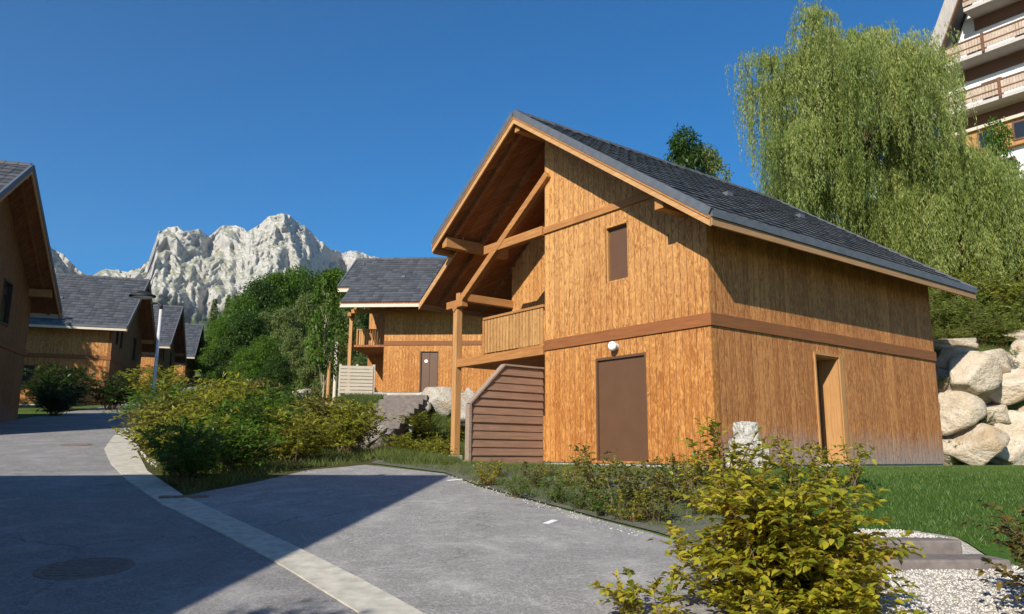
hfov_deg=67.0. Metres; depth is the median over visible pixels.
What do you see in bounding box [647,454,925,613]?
shrub
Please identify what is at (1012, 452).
boulder
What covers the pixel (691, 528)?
planting strip
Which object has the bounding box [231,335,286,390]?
tree
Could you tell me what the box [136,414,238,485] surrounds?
shrub
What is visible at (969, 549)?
gravel path
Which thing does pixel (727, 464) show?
white stone
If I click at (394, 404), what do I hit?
outdoor stairs
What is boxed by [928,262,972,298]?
shrub
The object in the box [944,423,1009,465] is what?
boulder
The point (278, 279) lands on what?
tree
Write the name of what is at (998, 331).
shrub
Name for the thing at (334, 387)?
tree trunk
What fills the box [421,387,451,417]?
boulder
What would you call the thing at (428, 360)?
door
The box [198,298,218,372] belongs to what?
tree
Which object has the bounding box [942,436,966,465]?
boulder
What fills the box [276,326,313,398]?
tree
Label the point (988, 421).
weed tuft
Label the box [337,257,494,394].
chalet
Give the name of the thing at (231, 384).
shrub
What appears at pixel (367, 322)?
tree
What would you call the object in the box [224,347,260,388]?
tree
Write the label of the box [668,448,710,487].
plant
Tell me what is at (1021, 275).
shrub
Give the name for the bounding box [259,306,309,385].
tree
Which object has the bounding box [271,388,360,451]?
shrub
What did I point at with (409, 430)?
boulder
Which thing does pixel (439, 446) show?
shrub
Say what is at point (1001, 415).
boulder
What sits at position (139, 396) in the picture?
shrub
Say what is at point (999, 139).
tree
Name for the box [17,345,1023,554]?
ground
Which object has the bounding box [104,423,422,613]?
kerb
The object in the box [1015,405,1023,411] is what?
boulder
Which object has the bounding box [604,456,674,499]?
plant
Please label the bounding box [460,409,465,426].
boulder
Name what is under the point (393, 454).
bank grass
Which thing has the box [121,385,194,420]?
shrub
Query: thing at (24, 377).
window
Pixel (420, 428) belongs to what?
shrub
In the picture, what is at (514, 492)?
plant
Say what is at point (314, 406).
shrub
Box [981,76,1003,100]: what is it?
window
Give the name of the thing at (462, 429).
shrub
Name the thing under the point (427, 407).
boulder
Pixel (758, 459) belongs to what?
white stone
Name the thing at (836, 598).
shrub
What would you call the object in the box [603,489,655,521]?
plant
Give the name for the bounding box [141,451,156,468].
kerb gravel
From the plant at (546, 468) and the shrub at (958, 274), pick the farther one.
the shrub at (958, 274)
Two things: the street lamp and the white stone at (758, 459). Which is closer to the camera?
the white stone at (758, 459)
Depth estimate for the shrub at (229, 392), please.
16.80 m
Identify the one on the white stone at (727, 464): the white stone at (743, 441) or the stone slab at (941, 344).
the white stone at (743, 441)
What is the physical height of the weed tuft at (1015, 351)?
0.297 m
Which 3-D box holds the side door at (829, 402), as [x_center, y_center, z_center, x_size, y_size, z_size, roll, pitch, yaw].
[6.441,2.148,15.875,1.132,2.360,0.730,8,-13,-36]
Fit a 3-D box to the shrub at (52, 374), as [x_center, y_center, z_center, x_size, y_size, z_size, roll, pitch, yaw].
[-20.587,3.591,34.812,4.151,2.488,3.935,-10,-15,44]
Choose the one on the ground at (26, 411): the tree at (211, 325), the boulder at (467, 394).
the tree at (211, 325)
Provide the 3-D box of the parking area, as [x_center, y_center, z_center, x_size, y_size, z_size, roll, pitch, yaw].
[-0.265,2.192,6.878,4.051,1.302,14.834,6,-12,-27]
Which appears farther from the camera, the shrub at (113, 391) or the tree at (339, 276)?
the tree at (339, 276)
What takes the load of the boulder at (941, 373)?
on the boulder at (960, 410)
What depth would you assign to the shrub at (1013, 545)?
5.27 m
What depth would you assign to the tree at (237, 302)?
72.74 m
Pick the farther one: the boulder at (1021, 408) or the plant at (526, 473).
the boulder at (1021, 408)
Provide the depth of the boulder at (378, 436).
18.71 m
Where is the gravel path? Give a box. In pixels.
[854,530,1023,613]
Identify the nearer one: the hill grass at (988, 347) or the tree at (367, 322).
the hill grass at (988, 347)
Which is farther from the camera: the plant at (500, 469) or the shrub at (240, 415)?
the shrub at (240, 415)
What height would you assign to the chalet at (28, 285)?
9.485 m
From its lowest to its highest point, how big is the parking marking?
0.025 m
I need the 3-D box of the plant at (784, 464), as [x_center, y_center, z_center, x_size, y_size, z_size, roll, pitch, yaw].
[3.468,1.932,8.957,1.020,0.870,1.137,1,-11,-5]
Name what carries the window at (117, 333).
in the chalet at (102, 325)
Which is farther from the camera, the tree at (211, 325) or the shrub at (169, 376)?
the tree at (211, 325)
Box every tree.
[190,315,227,374]
[195,315,247,388]
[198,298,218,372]
[202,307,274,388]
[212,291,258,367]
[222,294,231,316]
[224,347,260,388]
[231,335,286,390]
[234,274,280,333]
[243,310,281,367]
[252,268,300,349]
[253,353,297,395]
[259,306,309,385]
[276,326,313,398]
[282,263,313,301]
[287,270,340,354]
[291,293,319,389]
[295,323,332,401]
[303,268,348,411]
[309,289,343,390]
[317,265,366,331]
[317,336,353,397]
[327,311,367,390]
[334,298,354,373]
[337,269,366,325]
[345,330,367,390]
[364,308,368,328]
[663,122,705,169]
[695,143,733,181]
[725,0,981,261]
[870,131,1023,300]
[980,115,1023,181]
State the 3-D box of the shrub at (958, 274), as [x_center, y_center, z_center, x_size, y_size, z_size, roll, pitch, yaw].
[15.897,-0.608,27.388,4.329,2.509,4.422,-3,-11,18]
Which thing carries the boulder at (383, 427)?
on the outdoor stairs at (394, 404)
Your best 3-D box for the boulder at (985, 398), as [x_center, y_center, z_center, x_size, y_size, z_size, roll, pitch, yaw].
[12.053,2.235,20.861,2.116,0.942,1.201,0,-11,1]
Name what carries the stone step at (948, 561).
on the ground at (26, 411)
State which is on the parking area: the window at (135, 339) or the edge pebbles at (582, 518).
the edge pebbles at (582, 518)
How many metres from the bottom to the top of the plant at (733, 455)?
1.186 m
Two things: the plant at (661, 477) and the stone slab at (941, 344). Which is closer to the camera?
the plant at (661, 477)
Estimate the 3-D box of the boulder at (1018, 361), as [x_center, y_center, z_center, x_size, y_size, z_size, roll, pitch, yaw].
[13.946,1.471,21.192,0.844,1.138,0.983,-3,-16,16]
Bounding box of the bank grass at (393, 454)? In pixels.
[342,392,464,464]
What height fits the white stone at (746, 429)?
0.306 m
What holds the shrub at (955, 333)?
on the ground at (26, 411)
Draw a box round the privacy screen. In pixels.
[465,364,543,463]
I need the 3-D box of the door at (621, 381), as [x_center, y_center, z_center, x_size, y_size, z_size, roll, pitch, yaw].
[2.205,2.006,15.385,0.120,2.082,1.418,8,-13,-36]
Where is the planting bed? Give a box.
[137,399,376,494]
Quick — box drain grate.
[159,495,208,497]
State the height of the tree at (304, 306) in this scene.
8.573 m
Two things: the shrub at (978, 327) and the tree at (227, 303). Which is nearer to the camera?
the shrub at (978, 327)
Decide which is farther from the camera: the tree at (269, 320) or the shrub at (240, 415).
the tree at (269, 320)
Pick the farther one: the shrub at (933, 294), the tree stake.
the shrub at (933, 294)
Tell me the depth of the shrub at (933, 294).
24.98 m
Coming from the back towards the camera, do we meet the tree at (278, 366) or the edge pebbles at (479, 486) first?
the tree at (278, 366)
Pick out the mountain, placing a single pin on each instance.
(194, 272)
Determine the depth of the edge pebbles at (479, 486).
11.30 m
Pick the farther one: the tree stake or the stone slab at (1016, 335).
the stone slab at (1016, 335)
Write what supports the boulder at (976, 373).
on the boulder at (960, 410)
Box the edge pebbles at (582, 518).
[517,498,643,535]
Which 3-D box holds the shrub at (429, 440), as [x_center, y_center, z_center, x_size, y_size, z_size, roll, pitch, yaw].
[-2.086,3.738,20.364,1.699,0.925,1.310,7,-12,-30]
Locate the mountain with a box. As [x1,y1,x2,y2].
[50,213,378,356]
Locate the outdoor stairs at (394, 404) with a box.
[354,393,427,449]
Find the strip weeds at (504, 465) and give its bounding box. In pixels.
[381,457,758,527]
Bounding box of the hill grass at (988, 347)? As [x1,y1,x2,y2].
[933,335,1010,356]
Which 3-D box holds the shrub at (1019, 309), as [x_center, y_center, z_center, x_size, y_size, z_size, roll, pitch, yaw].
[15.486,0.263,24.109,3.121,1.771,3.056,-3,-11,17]
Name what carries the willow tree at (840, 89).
on the ground at (26, 411)
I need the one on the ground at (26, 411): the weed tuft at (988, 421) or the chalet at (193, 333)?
the chalet at (193, 333)
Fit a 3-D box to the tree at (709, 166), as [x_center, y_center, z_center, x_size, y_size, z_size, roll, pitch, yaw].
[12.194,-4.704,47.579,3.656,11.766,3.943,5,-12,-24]
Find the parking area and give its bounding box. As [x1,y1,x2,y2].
[191,465,749,613]
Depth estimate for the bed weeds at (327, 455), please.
13.56 m
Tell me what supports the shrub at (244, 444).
on the planting bed
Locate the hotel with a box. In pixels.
[925,0,1023,181]
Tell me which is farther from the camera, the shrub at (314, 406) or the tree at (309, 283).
the tree at (309, 283)
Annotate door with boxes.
[419,351,438,391]
[595,352,648,461]
[813,352,859,466]
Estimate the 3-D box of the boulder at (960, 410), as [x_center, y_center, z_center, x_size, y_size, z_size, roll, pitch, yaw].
[11.641,2.797,20.380,1.524,1.206,1.232,-7,-13,36]
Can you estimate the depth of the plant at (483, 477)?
11.36 m
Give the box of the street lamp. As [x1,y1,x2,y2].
[129,291,162,395]
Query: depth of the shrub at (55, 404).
30.10 m
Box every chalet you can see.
[0,160,62,422]
[19,273,155,404]
[139,304,186,386]
[174,323,203,387]
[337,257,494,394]
[419,109,977,467]
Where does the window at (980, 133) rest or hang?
in the hotel
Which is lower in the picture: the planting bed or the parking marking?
the parking marking
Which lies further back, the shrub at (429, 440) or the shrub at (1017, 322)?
the shrub at (1017, 322)
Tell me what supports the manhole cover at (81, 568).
on the road
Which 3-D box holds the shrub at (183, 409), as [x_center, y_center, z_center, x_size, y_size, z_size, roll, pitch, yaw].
[-5.419,2.283,13.158,2.306,1.204,1.779,-3,-11,15]
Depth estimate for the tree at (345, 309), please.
62.66 m
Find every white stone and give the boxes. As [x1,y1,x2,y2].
[725,450,751,468]
[728,438,761,453]
[732,421,758,438]
[750,449,768,468]
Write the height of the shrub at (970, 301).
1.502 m
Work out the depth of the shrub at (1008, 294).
24.21 m
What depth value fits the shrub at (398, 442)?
17.76 m
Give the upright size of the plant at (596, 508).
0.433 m
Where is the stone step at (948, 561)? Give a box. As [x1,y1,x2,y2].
[856,554,1010,569]
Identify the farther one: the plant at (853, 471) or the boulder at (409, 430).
the boulder at (409, 430)
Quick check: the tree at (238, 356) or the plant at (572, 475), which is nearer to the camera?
the plant at (572, 475)
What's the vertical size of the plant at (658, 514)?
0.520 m
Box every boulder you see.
[292,389,312,399]
[363,433,380,446]
[376,422,387,433]
[407,423,413,434]
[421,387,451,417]
[424,402,430,414]
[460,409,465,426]
[461,387,474,408]
[935,347,975,369]
[936,368,949,390]
[937,385,1001,404]
[938,390,986,435]
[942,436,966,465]
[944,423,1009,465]
[947,351,1002,395]
[948,425,972,436]
[977,404,1011,425]
[982,348,1012,372]
[988,367,1023,405]
[989,410,1023,465]
[1009,339,1023,367]
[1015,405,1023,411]
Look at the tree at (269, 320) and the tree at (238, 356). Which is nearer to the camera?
the tree at (238, 356)
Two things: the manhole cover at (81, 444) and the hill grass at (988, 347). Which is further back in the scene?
the hill grass at (988, 347)
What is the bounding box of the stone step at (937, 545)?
[844,537,961,553]
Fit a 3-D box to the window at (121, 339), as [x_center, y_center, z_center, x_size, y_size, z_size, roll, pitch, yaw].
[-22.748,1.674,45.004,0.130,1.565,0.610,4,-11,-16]
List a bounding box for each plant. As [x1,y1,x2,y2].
[471,460,502,485]
[482,458,511,476]
[494,475,534,498]
[513,460,565,486]
[533,473,582,503]
[536,460,557,475]
[543,466,582,486]
[558,483,603,509]
[561,443,622,489]
[563,455,658,509]
[583,486,625,517]
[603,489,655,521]
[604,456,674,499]
[623,482,682,522]
[630,454,693,504]
[636,459,684,486]
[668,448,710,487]
[669,462,746,515]
[675,416,801,497]
[754,436,876,488]
[797,436,875,490]
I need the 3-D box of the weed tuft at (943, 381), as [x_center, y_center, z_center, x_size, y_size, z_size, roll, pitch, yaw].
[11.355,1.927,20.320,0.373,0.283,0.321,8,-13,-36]
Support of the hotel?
on the ground at (26, 411)
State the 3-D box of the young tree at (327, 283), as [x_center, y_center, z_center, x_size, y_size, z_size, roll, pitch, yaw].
[-4.206,1.427,17.436,1.049,4.698,1.047,5,-11,-21]
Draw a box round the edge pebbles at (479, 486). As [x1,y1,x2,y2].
[443,474,517,496]
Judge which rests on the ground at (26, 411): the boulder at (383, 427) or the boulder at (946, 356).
the boulder at (946, 356)
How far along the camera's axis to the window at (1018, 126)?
45.25 m
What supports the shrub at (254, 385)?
on the planting bed
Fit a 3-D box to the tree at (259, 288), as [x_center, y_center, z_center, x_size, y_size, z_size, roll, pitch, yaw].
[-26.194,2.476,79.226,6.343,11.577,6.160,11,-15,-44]
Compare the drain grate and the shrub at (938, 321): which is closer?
the drain grate
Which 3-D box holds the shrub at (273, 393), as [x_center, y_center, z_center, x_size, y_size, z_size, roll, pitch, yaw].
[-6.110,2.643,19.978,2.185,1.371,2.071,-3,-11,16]
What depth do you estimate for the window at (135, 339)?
49.28 m
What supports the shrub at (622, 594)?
on the ground at (26, 411)
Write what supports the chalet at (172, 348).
on the ground at (26, 411)
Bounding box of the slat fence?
[338,364,374,396]
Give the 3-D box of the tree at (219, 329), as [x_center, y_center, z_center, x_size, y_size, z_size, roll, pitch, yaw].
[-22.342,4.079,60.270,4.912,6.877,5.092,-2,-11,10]
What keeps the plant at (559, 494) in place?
on the planting strip
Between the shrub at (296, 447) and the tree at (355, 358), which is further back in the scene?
the tree at (355, 358)
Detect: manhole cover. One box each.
[32,557,134,579]
[60,443,92,445]
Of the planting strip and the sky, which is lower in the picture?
the planting strip
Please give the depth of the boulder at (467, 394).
22.72 m
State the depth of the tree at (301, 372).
43.76 m
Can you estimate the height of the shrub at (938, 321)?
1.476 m
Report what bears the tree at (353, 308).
on the ground at (26, 411)
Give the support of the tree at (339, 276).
on the ground at (26, 411)
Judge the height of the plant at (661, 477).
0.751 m
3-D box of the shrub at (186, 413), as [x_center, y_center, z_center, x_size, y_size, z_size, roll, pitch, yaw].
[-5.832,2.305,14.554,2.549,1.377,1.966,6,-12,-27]
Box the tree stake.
[323,361,330,447]
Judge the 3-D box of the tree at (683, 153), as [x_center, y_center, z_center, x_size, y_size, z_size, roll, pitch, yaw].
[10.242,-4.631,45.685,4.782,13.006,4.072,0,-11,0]
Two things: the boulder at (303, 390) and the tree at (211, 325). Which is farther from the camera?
the tree at (211, 325)
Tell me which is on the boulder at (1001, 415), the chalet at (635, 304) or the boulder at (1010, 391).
the boulder at (1010, 391)
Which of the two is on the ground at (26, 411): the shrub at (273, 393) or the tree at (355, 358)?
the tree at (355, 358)
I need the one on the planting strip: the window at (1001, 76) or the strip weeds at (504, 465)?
the strip weeds at (504, 465)
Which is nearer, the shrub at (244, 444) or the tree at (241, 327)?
the shrub at (244, 444)
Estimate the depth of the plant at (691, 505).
9.15 m
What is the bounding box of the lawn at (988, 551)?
[759,467,1023,564]
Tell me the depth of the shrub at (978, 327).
22.75 m
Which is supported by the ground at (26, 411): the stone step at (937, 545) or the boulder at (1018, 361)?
the stone step at (937, 545)
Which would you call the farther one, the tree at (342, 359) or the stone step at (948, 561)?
the tree at (342, 359)
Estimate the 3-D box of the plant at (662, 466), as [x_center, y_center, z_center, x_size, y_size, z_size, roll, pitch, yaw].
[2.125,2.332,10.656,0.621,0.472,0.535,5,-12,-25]
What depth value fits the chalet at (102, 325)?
42.83 m
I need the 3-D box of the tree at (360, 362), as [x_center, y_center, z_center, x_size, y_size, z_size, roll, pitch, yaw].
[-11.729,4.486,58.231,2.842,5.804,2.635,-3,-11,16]
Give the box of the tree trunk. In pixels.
[332,342,338,399]
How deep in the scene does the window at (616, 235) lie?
16.05 m
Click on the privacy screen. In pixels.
(504, 414)
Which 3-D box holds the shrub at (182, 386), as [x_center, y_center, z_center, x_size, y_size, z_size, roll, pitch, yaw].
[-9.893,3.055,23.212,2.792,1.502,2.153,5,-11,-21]
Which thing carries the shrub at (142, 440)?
on the planting bed
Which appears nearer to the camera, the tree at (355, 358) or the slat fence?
the slat fence
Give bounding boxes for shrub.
[20,359,106,408]
[22,378,93,415]
[81,371,141,409]
[101,380,205,425]
[109,391,208,458]
[114,405,258,460]
[117,363,200,395]
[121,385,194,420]
[130,394,257,440]
[131,384,186,403]
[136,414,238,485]
[152,376,266,413]
[170,370,268,403]
[186,413,298,473]
[189,394,313,459]
[200,395,317,428]
[207,369,283,419]
[242,384,312,411]
[248,406,351,463]
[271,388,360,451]
[289,398,333,413]
[305,394,395,453]
[374,432,423,452]
[391,411,441,439]
[410,431,461,454]
[410,438,456,456]
[444,418,464,437]
[588,563,689,613]
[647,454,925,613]
[700,552,926,613]
[923,252,1023,291]
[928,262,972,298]
[928,274,1017,311]
[929,298,982,333]
[930,295,1004,327]
[931,264,1023,308]
[932,322,979,338]
[948,311,1010,347]
[959,256,1023,284]
[959,500,1023,603]
[963,285,1023,323]
[967,314,1023,348]
[972,278,1023,315]
[998,319,1023,343]
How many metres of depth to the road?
7.25 m
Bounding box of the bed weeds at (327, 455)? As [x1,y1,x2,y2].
[144,394,392,492]
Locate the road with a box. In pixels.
[0,376,357,613]
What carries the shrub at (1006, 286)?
on the ground at (26, 411)
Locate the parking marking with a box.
[544,520,557,523]
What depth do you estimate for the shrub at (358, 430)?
15.87 m
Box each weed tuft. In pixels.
[938,376,949,385]
[978,411,995,424]
[1007,346,1020,357]
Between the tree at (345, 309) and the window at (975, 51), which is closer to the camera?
the window at (975, 51)
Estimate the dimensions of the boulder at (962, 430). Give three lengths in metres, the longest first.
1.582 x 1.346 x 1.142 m
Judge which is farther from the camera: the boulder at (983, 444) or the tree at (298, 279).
the tree at (298, 279)
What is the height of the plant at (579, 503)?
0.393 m
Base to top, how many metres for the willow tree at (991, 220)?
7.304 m
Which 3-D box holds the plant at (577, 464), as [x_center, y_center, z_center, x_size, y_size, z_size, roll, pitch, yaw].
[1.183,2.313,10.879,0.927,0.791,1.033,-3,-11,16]
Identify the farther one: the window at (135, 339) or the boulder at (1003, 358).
the window at (135, 339)
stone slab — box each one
[933,338,978,350]
[1002,329,1023,341]
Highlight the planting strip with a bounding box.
[372,458,790,550]
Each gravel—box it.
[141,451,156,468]
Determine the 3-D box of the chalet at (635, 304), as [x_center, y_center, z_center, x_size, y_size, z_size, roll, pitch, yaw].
[4.164,0.622,20.180,10.322,9.485,10.852,8,-13,-36]
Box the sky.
[0,0,943,274]
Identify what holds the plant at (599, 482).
on the planting strip
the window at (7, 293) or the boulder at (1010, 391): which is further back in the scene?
the window at (7, 293)
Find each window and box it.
[0,278,13,326]
[21,365,34,386]
[115,331,118,344]
[119,331,123,349]
[132,337,136,361]
[606,221,627,282]
[967,40,986,55]
[977,130,993,149]
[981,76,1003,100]
[1011,119,1023,140]
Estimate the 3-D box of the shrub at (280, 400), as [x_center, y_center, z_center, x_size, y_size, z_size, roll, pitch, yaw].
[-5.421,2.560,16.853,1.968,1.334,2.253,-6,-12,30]
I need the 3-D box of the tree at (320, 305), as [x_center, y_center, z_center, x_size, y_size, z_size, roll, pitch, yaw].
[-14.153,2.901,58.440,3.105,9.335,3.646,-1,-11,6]

